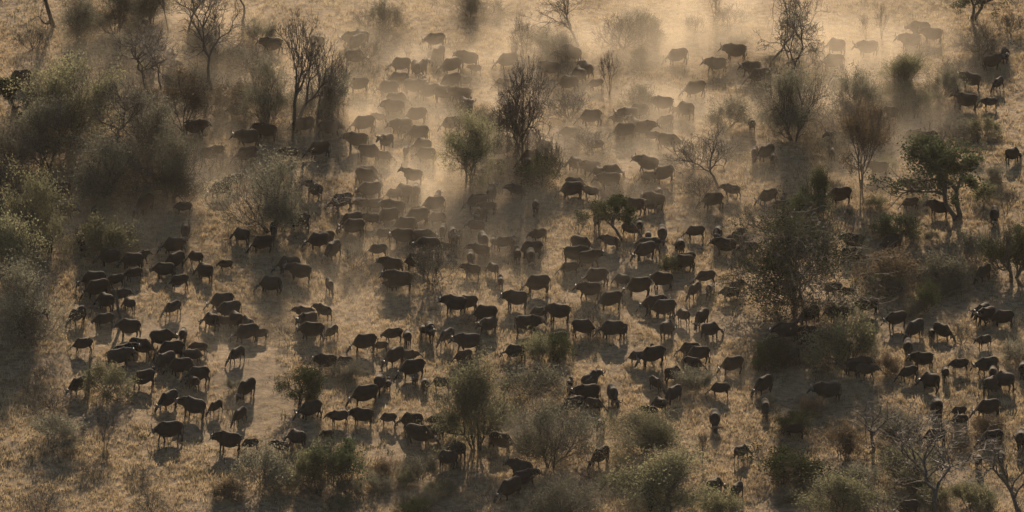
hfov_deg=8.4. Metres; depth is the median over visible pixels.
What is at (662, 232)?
buffalo
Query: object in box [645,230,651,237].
buffalo calf
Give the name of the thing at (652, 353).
buffalo
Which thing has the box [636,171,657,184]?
buffalo calf
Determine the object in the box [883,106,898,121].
buffalo
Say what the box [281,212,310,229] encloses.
buffalo
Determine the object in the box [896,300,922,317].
bare bush
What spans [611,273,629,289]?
buffalo calf
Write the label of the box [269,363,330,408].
bush
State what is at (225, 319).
buffalo calf
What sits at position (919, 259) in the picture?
bare bush
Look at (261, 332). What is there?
buffalo calf
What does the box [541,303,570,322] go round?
buffalo
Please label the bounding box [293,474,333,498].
bare bush
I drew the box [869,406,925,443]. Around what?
grey bush
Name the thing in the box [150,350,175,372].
buffalo
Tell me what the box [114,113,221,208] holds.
bush
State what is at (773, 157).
buffalo calf
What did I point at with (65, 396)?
bare bush
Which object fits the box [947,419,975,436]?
bare bush
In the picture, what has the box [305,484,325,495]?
bare bush
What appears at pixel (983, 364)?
buffalo
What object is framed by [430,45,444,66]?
buffalo
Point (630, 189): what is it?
bare bush
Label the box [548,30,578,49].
bare bush
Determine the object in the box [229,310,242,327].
buffalo
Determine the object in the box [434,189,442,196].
buffalo calf
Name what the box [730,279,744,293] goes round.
buffalo calf
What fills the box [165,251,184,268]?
buffalo
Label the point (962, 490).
olive bush
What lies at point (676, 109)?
buffalo calf
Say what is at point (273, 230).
buffalo calf
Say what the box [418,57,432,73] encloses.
buffalo
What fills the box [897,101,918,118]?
buffalo
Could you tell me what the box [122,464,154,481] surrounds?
bare bush
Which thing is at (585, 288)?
buffalo
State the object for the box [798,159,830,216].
green tree
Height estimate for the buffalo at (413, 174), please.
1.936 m
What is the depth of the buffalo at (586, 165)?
689.88 m
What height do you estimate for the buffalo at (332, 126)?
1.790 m
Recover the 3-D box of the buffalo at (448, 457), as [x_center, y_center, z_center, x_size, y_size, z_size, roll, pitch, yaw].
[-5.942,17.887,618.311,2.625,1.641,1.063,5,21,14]
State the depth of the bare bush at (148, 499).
608.16 m
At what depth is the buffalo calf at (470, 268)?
662.34 m
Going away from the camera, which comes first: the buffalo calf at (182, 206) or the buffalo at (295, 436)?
the buffalo at (295, 436)
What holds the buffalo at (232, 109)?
on the ground at (268, 404)
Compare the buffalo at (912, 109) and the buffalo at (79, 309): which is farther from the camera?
the buffalo at (912, 109)
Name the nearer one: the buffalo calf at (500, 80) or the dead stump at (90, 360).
the dead stump at (90, 360)
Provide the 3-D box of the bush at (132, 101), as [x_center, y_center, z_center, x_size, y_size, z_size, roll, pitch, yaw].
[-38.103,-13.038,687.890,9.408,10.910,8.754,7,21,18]
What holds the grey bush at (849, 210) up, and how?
on the ground at (268, 404)
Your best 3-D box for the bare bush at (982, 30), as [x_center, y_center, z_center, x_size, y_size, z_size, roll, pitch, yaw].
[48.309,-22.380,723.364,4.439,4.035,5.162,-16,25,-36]
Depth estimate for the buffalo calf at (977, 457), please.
616.78 m
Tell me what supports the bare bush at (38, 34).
on the ground at (268, 404)
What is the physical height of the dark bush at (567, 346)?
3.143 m
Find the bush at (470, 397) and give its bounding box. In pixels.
[406,331,526,455]
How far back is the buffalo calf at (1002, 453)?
618.06 m
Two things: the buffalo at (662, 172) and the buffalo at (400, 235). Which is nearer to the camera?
the buffalo at (400, 235)
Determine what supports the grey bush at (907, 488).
on the ground at (268, 404)
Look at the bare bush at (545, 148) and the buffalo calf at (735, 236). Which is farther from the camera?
the bare bush at (545, 148)
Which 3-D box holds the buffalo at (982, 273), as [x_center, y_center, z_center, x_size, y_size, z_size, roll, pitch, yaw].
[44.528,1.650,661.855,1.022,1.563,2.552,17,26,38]
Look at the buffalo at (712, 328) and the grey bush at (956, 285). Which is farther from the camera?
the grey bush at (956, 285)
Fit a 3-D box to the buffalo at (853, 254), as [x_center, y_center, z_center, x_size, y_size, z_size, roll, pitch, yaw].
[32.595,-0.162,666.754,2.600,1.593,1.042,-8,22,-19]
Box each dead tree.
[28,0,55,27]
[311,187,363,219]
[848,388,911,453]
[966,424,1023,511]
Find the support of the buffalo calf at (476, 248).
on the ground at (268, 404)
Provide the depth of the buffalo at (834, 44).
723.81 m
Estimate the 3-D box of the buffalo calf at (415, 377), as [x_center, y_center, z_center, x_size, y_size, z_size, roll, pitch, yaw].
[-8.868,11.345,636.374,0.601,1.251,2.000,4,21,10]
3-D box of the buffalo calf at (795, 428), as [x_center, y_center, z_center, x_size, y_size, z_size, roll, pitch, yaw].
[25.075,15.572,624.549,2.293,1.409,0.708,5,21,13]
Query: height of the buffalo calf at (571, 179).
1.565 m
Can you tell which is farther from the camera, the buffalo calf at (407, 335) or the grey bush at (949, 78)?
the grey bush at (949, 78)
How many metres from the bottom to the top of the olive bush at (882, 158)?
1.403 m
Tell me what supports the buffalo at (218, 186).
on the ground at (268, 404)
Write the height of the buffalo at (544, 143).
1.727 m
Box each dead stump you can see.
[87,357,91,395]
[112,287,121,320]
[316,91,322,127]
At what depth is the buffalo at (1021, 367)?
637.78 m
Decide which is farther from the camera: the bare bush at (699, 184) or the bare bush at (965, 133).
the bare bush at (965, 133)
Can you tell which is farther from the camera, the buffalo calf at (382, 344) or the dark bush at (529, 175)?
the dark bush at (529, 175)
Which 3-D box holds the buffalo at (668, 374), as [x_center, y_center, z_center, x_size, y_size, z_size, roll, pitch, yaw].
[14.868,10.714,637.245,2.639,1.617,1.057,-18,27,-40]
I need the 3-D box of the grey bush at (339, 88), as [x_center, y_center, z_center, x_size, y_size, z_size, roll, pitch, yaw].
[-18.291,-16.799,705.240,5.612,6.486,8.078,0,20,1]
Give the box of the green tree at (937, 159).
[860,120,993,221]
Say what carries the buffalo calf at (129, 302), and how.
on the ground at (268, 404)
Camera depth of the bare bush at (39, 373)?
638.00 m
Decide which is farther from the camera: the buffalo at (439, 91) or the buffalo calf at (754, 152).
the buffalo at (439, 91)
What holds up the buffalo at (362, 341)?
on the ground at (268, 404)
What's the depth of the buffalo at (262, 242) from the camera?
668.54 m
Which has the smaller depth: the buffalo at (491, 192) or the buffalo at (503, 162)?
the buffalo at (491, 192)
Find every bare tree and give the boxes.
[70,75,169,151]
[99,20,197,89]
[124,0,168,32]
[129,18,187,89]
[165,0,260,94]
[183,0,222,32]
[203,0,249,23]
[271,7,350,130]
[490,48,553,168]
[514,0,591,46]
[659,121,740,188]
[848,395,1019,511]
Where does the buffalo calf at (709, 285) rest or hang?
on the ground at (268, 404)
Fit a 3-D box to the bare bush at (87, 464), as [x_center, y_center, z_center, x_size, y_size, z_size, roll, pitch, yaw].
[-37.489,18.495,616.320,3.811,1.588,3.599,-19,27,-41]
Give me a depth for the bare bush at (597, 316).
649.03 m
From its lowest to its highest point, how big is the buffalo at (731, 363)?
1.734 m
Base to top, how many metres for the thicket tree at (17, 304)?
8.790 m
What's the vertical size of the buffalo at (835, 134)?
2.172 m
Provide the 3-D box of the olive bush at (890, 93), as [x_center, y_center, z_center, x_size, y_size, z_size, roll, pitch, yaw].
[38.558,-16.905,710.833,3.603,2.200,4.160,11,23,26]
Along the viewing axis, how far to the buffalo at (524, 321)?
648.62 m
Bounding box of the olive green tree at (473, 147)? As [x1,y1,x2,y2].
[429,100,509,193]
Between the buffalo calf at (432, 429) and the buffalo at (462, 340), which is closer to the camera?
the buffalo calf at (432, 429)
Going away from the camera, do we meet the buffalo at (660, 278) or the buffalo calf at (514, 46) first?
the buffalo at (660, 278)
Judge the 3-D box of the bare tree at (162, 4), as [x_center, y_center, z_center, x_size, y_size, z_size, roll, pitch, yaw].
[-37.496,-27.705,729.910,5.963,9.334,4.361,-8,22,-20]
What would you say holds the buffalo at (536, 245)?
on the ground at (268, 404)
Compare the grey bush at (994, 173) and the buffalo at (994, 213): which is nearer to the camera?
the buffalo at (994, 213)
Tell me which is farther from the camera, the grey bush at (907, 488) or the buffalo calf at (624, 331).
the buffalo calf at (624, 331)
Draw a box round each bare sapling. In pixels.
[95,411,121,448]
[276,324,291,341]
[322,491,336,510]
[337,61,350,106]
[570,217,588,233]
[598,50,621,94]
[697,433,709,462]
[708,0,720,21]
[859,15,868,39]
[874,2,888,38]
[995,188,1021,215]
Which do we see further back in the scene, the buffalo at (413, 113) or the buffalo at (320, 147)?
the buffalo at (413, 113)
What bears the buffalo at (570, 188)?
on the ground at (268, 404)
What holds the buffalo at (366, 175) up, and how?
on the ground at (268, 404)
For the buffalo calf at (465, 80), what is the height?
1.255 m
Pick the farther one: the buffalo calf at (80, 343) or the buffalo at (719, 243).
the buffalo at (719, 243)
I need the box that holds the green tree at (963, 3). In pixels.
[949,0,1021,20]
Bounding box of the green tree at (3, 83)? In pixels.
[0,64,44,122]
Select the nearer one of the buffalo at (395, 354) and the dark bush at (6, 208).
the buffalo at (395, 354)
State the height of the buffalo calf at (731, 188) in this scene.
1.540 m
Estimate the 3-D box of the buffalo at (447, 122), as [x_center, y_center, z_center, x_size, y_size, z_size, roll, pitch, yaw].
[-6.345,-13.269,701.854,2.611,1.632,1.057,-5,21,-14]
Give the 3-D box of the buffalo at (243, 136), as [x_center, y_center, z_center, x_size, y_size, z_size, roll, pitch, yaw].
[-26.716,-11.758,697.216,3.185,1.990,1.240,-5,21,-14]
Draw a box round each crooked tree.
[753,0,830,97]
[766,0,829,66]
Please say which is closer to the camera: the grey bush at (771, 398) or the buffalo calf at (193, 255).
the grey bush at (771, 398)
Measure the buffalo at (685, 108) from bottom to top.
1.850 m
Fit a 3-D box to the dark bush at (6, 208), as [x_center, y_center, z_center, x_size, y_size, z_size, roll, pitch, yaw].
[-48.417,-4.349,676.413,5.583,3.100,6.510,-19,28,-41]
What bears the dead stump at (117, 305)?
on the ground at (268, 404)
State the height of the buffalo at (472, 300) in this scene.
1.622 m
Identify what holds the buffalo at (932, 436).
on the ground at (268, 404)
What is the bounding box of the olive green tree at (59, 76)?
[1,36,147,147]
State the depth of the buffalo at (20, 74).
713.77 m
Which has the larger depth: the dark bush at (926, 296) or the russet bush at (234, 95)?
the russet bush at (234, 95)
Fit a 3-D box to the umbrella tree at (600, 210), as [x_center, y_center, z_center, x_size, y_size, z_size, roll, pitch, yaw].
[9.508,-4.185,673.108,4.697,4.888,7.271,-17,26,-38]
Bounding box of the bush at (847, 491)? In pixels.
[789,463,905,511]
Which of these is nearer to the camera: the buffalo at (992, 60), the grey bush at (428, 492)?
the grey bush at (428, 492)
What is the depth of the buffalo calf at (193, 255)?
665.33 m
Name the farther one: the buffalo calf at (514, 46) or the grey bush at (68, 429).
the buffalo calf at (514, 46)
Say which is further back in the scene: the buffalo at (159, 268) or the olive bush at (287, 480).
the buffalo at (159, 268)
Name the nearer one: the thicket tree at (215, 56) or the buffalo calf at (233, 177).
the buffalo calf at (233, 177)
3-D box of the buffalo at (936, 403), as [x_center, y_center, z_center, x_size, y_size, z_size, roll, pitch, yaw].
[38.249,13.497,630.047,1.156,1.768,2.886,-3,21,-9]
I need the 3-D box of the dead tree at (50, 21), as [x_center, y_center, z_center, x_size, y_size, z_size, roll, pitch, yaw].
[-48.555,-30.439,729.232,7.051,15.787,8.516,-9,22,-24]
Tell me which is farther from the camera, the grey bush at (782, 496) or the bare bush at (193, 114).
the bare bush at (193, 114)
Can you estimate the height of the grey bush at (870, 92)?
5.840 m
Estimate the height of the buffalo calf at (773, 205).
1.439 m
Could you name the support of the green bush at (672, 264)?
on the ground at (268, 404)
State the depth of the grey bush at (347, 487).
611.54 m
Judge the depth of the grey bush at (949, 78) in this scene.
709.77 m
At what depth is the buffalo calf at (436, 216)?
676.05 m
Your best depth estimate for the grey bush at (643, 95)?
707.22 m
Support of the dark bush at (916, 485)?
on the ground at (268, 404)
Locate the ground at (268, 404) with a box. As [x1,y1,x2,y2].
[0,0,1023,511]
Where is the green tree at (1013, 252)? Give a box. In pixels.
[974,221,1023,277]
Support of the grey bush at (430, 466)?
on the ground at (268, 404)
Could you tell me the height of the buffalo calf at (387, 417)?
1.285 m
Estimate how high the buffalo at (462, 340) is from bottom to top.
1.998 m
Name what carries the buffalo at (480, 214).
on the ground at (268, 404)
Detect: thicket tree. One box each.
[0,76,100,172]
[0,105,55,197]
[0,247,87,351]
[53,0,110,44]
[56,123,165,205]
[78,0,154,39]
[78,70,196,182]
[88,25,152,73]
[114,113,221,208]
[132,0,179,22]
[176,17,246,67]
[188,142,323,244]
[224,47,293,136]
[441,0,488,17]
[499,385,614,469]
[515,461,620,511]
[698,185,899,330]
[744,40,843,143]
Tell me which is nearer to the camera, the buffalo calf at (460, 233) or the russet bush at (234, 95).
the buffalo calf at (460, 233)
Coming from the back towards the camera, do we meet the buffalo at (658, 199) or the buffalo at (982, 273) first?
the buffalo at (658, 199)
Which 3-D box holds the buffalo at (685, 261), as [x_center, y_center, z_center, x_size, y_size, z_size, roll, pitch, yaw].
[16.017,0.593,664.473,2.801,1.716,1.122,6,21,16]
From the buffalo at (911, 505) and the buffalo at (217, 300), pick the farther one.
the buffalo at (217, 300)
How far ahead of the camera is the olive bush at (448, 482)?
612.70 m
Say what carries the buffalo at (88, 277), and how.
on the ground at (268, 404)
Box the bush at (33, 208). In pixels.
[0,149,79,255]
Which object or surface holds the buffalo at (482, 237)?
on the ground at (268, 404)
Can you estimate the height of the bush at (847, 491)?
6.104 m
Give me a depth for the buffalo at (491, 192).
681.68 m
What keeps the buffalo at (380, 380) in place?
on the ground at (268, 404)
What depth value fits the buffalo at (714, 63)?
718.59 m
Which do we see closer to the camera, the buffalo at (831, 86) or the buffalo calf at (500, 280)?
the buffalo calf at (500, 280)
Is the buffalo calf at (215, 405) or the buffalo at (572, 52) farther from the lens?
the buffalo at (572, 52)
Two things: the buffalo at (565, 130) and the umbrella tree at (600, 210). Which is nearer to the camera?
the umbrella tree at (600, 210)
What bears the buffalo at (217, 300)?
on the ground at (268, 404)
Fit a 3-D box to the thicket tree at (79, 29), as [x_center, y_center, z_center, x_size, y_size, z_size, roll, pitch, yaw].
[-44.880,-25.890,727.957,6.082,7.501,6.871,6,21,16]
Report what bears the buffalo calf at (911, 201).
on the ground at (268, 404)
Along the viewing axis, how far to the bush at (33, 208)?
667.33 m
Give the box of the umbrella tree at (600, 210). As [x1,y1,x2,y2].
[572,191,637,240]
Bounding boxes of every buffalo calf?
[27,308,49,319]
[67,338,93,353]
[88,312,114,328]
[91,205,97,220]
[107,273,124,287]
[109,288,135,302]
[121,297,135,313]
[123,267,142,281]
[134,250,151,266]
[159,300,181,318]
[162,59,183,73]
[164,274,189,289]
[170,202,192,214]
[179,327,188,345]
[182,363,195,374]
[183,348,207,361]
[185,250,202,264]
[185,375,199,391]
[187,342,207,354]
[205,399,222,416]
[216,260,233,270]
[219,315,231,328]
[222,173,240,186]
[225,345,244,366]
[230,406,246,427]
[237,438,258,449]
[242,315,254,323]
[252,328,268,341]
[267,440,290,454]
[270,222,276,238]
[276,146,298,160]
[289,305,314,314]
[311,303,331,321]
[315,430,333,439]
[322,324,337,341]
[323,410,348,426]
[325,277,335,297]
[331,356,353,367]
[344,433,351,453]
[351,198,369,211]
[361,198,382,212]
[362,212,380,227]
[365,244,387,257]
[370,112,385,124]
[370,341,388,352]
[371,228,391,242]
[375,151,396,163]
[376,412,396,425]
[377,327,402,342]
[380,280,398,291]
[382,188,403,200]
[386,377,391,391]
[398,125,411,137]
[400,350,422,361]
[402,144,408,159]
[402,329,411,348]
[411,373,418,387]
[419,324,425,338]
[421,376,428,394]
[423,212,445,225]
[425,416,441,424]
[426,424,445,439]
[428,376,450,389]
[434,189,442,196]
[436,327,454,347]
[439,223,446,241]
[439,241,453,254]
[449,349,472,364]
[457,263,480,278]
[458,230,462,243]
[460,76,471,86]
[464,220,484,233]
[464,243,489,259]
[466,64,481,74]
[467,249,473,263]
[474,201,496,214]
[479,425,502,439]
[484,262,498,277]
[489,78,512,90]
[490,234,495,249]
[490,236,513,251]
[491,146,513,158]
[497,273,503,289]
[502,183,525,198]
[510,234,516,252]
[511,41,517,51]
[513,245,520,263]
[526,228,546,241]
[527,307,548,321]
[532,198,539,215]
[552,50,565,59]
[554,261,578,276]
[565,176,587,191]
[566,375,572,391]
[582,185,598,199]
[584,78,603,90]
[584,140,604,150]
[585,397,608,412]
[588,166,604,180]
[592,217,599,230]
[596,234,619,250]
[596,418,606,434]
[608,115,623,123]
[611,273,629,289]
[621,223,641,237]
[621,323,628,339]
[623,351,643,364]
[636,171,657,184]
[636,216,642,233]
[637,405,657,416]
[644,200,657,212]
[645,131,659,141]
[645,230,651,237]
[649,375,665,394]
[650,396,666,415]
[655,186,662,193]
[658,114,673,128]
[670,107,687,117]
[673,308,689,326]
[681,225,705,239]
[683,356,708,372]
[685,281,701,301]
[689,270,715,285]
[705,283,712,299]
[705,382,729,397]
[715,287,740,301]
[717,183,740,199]
[726,234,748,244]
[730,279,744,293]
[730,481,742,496]
[731,227,745,235]
[734,444,751,462]
[748,117,755,133]
[751,145,757,163]
[761,398,769,421]
[766,200,789,211]
[770,153,776,163]
[780,192,786,199]
[782,423,804,438]
[798,325,816,335]
[818,282,842,296]
[828,145,835,161]
[838,287,854,298]
[855,363,882,379]
[894,365,917,381]
[898,129,922,144]
[898,197,918,209]
[927,328,934,341]
[941,366,948,382]
[947,358,968,372]
[947,406,966,416]
[948,414,968,425]
[973,334,990,348]
[973,453,982,469]
[977,97,997,108]
[989,365,996,376]
[990,76,1003,93]
[999,450,1004,463]
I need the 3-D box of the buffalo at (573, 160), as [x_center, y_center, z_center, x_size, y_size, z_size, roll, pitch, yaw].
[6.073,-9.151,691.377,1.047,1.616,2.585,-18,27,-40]
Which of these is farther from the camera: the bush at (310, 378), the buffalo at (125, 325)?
the buffalo at (125, 325)
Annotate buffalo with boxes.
[6,69,31,83]
[25,235,52,253]
[46,182,71,198]
[54,203,80,220]
[61,49,72,65]
[63,305,85,327]
[64,375,86,394]
[74,224,83,238]
[75,271,106,287]
[76,230,89,253]
[79,278,109,300]
[91,292,114,311]
[93,248,120,266]
[106,346,136,367]
[111,318,140,337]
[113,340,141,360]
[116,252,143,268]
[126,369,155,388]
[129,337,158,357]
[130,193,153,217]
[147,262,175,278]
[148,420,183,442]
[149,329,179,346]
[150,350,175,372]
[151,340,184,360]
[153,389,177,412]
[157,237,185,254]
[162,357,192,375]
[165,48,177,68]
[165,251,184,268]
[174,394,205,419]
[179,221,189,240]
[180,366,209,384]
[183,117,212,137]
[190,262,213,282]
[198,312,219,330]
[200,143,224,163]
[203,292,234,309]
[204,180,231,198]
[209,430,242,452]
[212,300,241,315]
[221,102,246,118]
[227,323,258,343]
[228,227,249,244]
[229,129,259,146]
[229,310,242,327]
[230,146,257,163]
[233,377,255,402]
[246,235,273,252]
[249,120,276,141]
[253,275,281,295]
[254,36,282,53]
[271,256,300,273]
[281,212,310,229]
[281,429,305,449]
[282,261,311,283]
[287,116,315,134]
[292,400,322,420]
[293,311,317,325]
[294,321,324,340]
[300,180,322,200]
[301,232,329,249]
[302,140,330,158]
[304,35,324,52]
[308,230,335,247]
[309,353,337,370]
[315,109,340,123]
[318,120,345,138]
[319,239,340,263]
[324,192,352,210]
[335,211,362,231]
[336,30,356,43]
[336,218,365,237]
[338,131,368,149]
[343,33,365,53]
[344,49,370,65]
[345,384,379,406]
[346,115,375,132]
[346,333,377,352]
[347,407,373,424]
[348,77,369,92]
[353,181,382,198]
[355,167,382,185]
[357,29,368,46]
[358,144,382,161]
[360,165,382,182]
[371,207,399,224]
[372,80,398,96]
[374,254,402,270]
[374,372,385,395]
[375,133,393,150]
[377,99,404,116]
[377,198,405,216]
[378,268,412,290]
[380,346,403,367]
[384,71,408,84]
[384,118,412,136]
[385,57,410,74]
[386,92,412,108]
[387,228,413,246]
[390,217,417,230]
[394,358,425,379]
[394,412,423,429]
[396,183,412,202]
[397,164,422,184]
[401,207,428,225]
[402,107,427,123]
[402,125,429,141]
[402,253,427,269]
[404,78,429,96]
[405,423,439,446]
[408,137,431,150]
[409,237,440,254]
[410,146,435,164]
[411,60,423,78]
[411,229,440,246]
[412,182,420,201]
[415,83,439,100]
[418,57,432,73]
[419,33,445,48]
[419,196,445,212]
[425,321,437,341]
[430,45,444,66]
[433,85,451,102]
[435,57,462,74]
[436,116,461,132]
[436,449,458,468]
[437,72,460,86]
[437,294,467,313]
[439,420,467,438]
[443,440,465,460]
[445,86,471,102]
[447,226,461,246]
[447,332,480,351]
[451,295,478,311]
[452,48,478,65]
[453,96,471,115]
[460,194,488,210]
[463,99,475,117]
[467,304,497,321]
[471,207,486,221]
[474,316,496,334]
[477,230,492,252]
[483,158,504,174]
[486,181,498,201]
[489,431,518,452]
[492,52,518,69]
[492,476,520,502]
[498,289,528,309]
[499,344,525,361]
[502,456,532,473]
[512,466,541,487]
[514,148,542,167]
[514,314,547,334]
[519,274,550,293]
[520,240,542,258]
[521,156,532,170]
[526,247,537,269]
[528,129,535,147]
[531,139,552,155]
[535,60,560,77]
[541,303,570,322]
[548,331,566,342]
[553,75,578,92]
[554,181,583,199]
[556,126,579,142]
[558,395,583,414]
[559,43,581,60]
[562,156,581,173]
[562,245,590,264]
[567,383,600,405]
[568,66,586,84]
[570,235,596,248]
[571,281,601,299]
[571,319,600,337]
[574,109,601,126]
[574,160,600,175]
[575,59,593,78]
[577,248,606,268]
[579,268,608,286]
[581,367,605,383]
[586,445,609,467]
[591,172,620,190]
[593,320,624,339]
[594,290,622,310]
[603,164,624,175]
[607,383,622,407]
[608,123,635,139]
[612,107,639,122]
[619,197,644,216]
[621,277,651,296]
[623,114,639,134]
[629,241,655,261]
[630,152,658,173]
[630,237,660,254]
[631,104,648,119]
[634,119,659,137]
[634,345,665,367]
[636,294,666,313]
[640,190,665,209]
[644,299,676,318]
[646,95,673,112]
[647,165,674,183]
[647,271,672,290]
[657,133,684,149]
[657,224,667,245]
[659,319,676,338]
[661,48,687,64]
[661,384,681,404]
[664,365,685,383]
[668,254,694,271]
[670,101,694,120]
[671,237,684,253]
[674,342,699,355]
[678,80,705,97]
[680,252,695,267]
[682,346,710,363]
[691,308,708,330]
[695,192,723,209]
[700,57,726,73]
[701,321,724,340]
[706,477,728,497]
[708,235,736,255]
[709,408,720,434]
[711,226,722,237]
[716,356,743,374]
[717,42,746,60]
[731,241,757,257]
[737,61,761,76]
[742,67,770,84]
[749,374,772,396]
[753,188,777,205]
[754,143,774,161]
[766,322,798,341]
[794,304,818,324]
[806,381,841,403]
[816,54,844,71]
[822,37,845,55]
[822,130,848,147]
[822,305,848,323]
[824,78,844,93]
[826,186,851,205]
[836,232,864,248]
[841,247,864,263]
[844,354,874,376]
[851,40,877,57]
[852,297,878,313]
[864,160,888,174]
[874,234,902,253]
[880,310,906,328]
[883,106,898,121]
[893,32,921,49]
[893,499,919,511]
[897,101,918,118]
[901,178,927,196]
[901,318,923,342]
[903,20,930,38]
[903,338,912,361]
[905,351,933,368]
[911,130,937,147]
[915,371,939,393]
[917,26,943,43]
[917,428,946,445]
[923,199,948,217]
[927,396,942,419]
[932,322,956,342]
[949,88,977,110]
[957,70,980,90]
[969,302,989,323]
[969,356,998,374]
[969,398,1000,417]
[972,263,990,283]
[972,306,995,325]
[974,429,1002,447]
[982,52,1004,70]
[983,375,1000,395]
[986,309,1013,326]
[988,205,998,227]
[995,370,1014,392]
[1001,46,1010,63]
[1005,147,1023,164]
[1013,428,1023,450]
[1017,360,1023,379]
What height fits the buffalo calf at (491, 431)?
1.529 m
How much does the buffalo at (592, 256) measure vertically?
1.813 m
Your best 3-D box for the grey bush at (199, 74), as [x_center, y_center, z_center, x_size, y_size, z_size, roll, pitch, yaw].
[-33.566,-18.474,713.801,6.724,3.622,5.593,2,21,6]
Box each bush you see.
[0,149,79,255]
[0,199,35,223]
[9,19,55,52]
[18,377,48,399]
[19,382,88,416]
[19,489,71,511]
[20,406,99,459]
[27,364,54,380]
[69,456,110,477]
[71,203,146,259]
[76,356,141,404]
[100,452,111,460]
[111,86,149,109]
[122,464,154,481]
[126,487,173,511]
[129,89,165,105]
[141,56,152,66]
[151,60,215,93]
[165,90,218,121]
[177,43,194,53]
[200,149,247,173]
[203,481,248,503]
[204,470,259,505]
[205,73,260,118]
[218,44,254,64]
[221,377,248,392]
[222,45,270,74]
[230,432,303,501]
[237,15,284,43]
[242,60,274,80]
[261,466,300,493]
[269,363,330,408]
[282,80,348,127]
[284,438,328,490]
[290,425,373,500]
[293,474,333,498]
[303,54,357,120]
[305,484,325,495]
[317,358,371,383]
[323,489,352,511]
[333,477,366,497]
[338,245,373,273]
[349,7,377,28]
[350,38,389,63]
[355,471,402,493]
[365,0,416,29]
[365,455,404,477]
[371,22,401,44]
[390,466,420,489]
[391,487,419,506]
[392,448,446,483]
[392,495,431,511]
[403,240,462,292]
[405,489,437,508]
[406,331,526,455]
[416,490,439,506]
[422,480,451,499]
[435,477,459,494]
[453,312,478,327]
[455,0,490,13]
[472,104,510,141]
[476,0,503,14]
[488,130,530,159]
[492,355,588,401]
[508,12,540,54]
[510,325,557,364]
[511,151,565,189]
[518,23,590,60]
[531,134,570,184]
[536,89,597,123]
[544,327,575,362]
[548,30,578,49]
[561,123,620,159]
[573,301,616,336]
[574,464,602,479]
[586,12,649,57]
[588,400,705,469]
[592,471,618,490]
[596,433,726,511]
[598,181,644,199]
[612,4,655,28]
[616,77,657,115]
[624,8,672,45]
[628,44,650,62]
[656,253,679,271]
[668,362,722,393]
[673,135,717,171]
[678,12,705,35]
[678,173,725,198]
[698,93,764,134]
[698,484,747,511]
[709,1,760,34]
[726,34,751,46]
[734,440,846,487]
[737,199,771,228]
[748,68,793,101]
[748,332,789,375]
[748,335,805,367]
[756,390,780,407]
[761,55,782,64]
[768,408,815,435]
[774,484,801,504]
[778,491,801,502]
[785,185,838,231]
[786,454,816,476]
[787,467,822,490]
[789,293,884,376]
[789,463,905,511]
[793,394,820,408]
[795,396,829,419]
[809,412,866,460]
[814,123,856,154]
[814,221,836,233]
[815,101,865,131]
[827,58,894,121]
[827,176,846,192]
[832,455,887,496]
[837,203,858,215]
[847,104,898,139]
[851,238,936,288]
[860,274,913,301]
[861,272,885,289]
[863,193,889,211]
[866,211,924,241]
[866,438,941,489]
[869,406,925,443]
[871,47,936,98]
[872,154,900,169]
[872,350,904,376]
[875,405,907,419]
[876,80,904,101]
[877,272,906,293]
[888,80,943,122]
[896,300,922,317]
[900,171,936,195]
[900,304,917,317]
[905,478,924,494]
[907,249,938,273]
[909,478,928,495]
[910,279,943,312]
[911,243,971,283]
[914,481,956,510]
[919,61,971,103]
[923,230,940,241]
[927,483,951,501]
[930,272,965,298]
[931,55,974,74]
[932,120,972,144]
[942,248,958,261]
[946,434,973,448]
[946,473,1005,511]
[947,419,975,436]
[948,316,977,346]
[948,431,973,450]
[953,223,1001,269]
[955,21,1000,61]
[956,116,983,138]
[965,113,1004,141]
[967,412,1010,437]
[968,490,997,504]
[970,178,1002,204]
[976,161,1012,187]
[989,9,1023,34]
[1000,333,1023,364]
[1011,223,1023,232]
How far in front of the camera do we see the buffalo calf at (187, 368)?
638.49 m
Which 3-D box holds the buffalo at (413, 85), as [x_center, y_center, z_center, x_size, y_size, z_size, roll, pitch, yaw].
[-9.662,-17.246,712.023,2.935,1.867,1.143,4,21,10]
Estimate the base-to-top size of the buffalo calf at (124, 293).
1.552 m
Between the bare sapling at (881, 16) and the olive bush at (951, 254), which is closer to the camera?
the olive bush at (951, 254)
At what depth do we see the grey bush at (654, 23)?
727.15 m
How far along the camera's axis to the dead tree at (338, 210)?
678.37 m
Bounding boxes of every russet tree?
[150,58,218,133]
[833,94,900,189]
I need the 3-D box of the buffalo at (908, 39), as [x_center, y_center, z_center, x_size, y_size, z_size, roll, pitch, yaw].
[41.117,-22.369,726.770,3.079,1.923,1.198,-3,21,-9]
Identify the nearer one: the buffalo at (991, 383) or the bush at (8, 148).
the buffalo at (991, 383)
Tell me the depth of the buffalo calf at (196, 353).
641.31 m
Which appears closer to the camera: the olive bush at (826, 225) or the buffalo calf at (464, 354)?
the buffalo calf at (464, 354)
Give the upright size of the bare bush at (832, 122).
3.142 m
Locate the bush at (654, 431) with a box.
[588,400,705,469]
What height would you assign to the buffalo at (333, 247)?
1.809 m
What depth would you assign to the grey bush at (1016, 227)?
674.49 m
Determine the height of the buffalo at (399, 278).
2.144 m
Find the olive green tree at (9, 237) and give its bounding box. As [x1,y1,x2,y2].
[0,184,56,296]
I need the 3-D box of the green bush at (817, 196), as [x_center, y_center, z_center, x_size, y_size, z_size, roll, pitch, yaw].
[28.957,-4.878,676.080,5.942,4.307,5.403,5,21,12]
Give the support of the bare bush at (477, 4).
on the ground at (268, 404)
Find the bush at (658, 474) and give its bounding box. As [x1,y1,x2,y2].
[596,433,726,511]

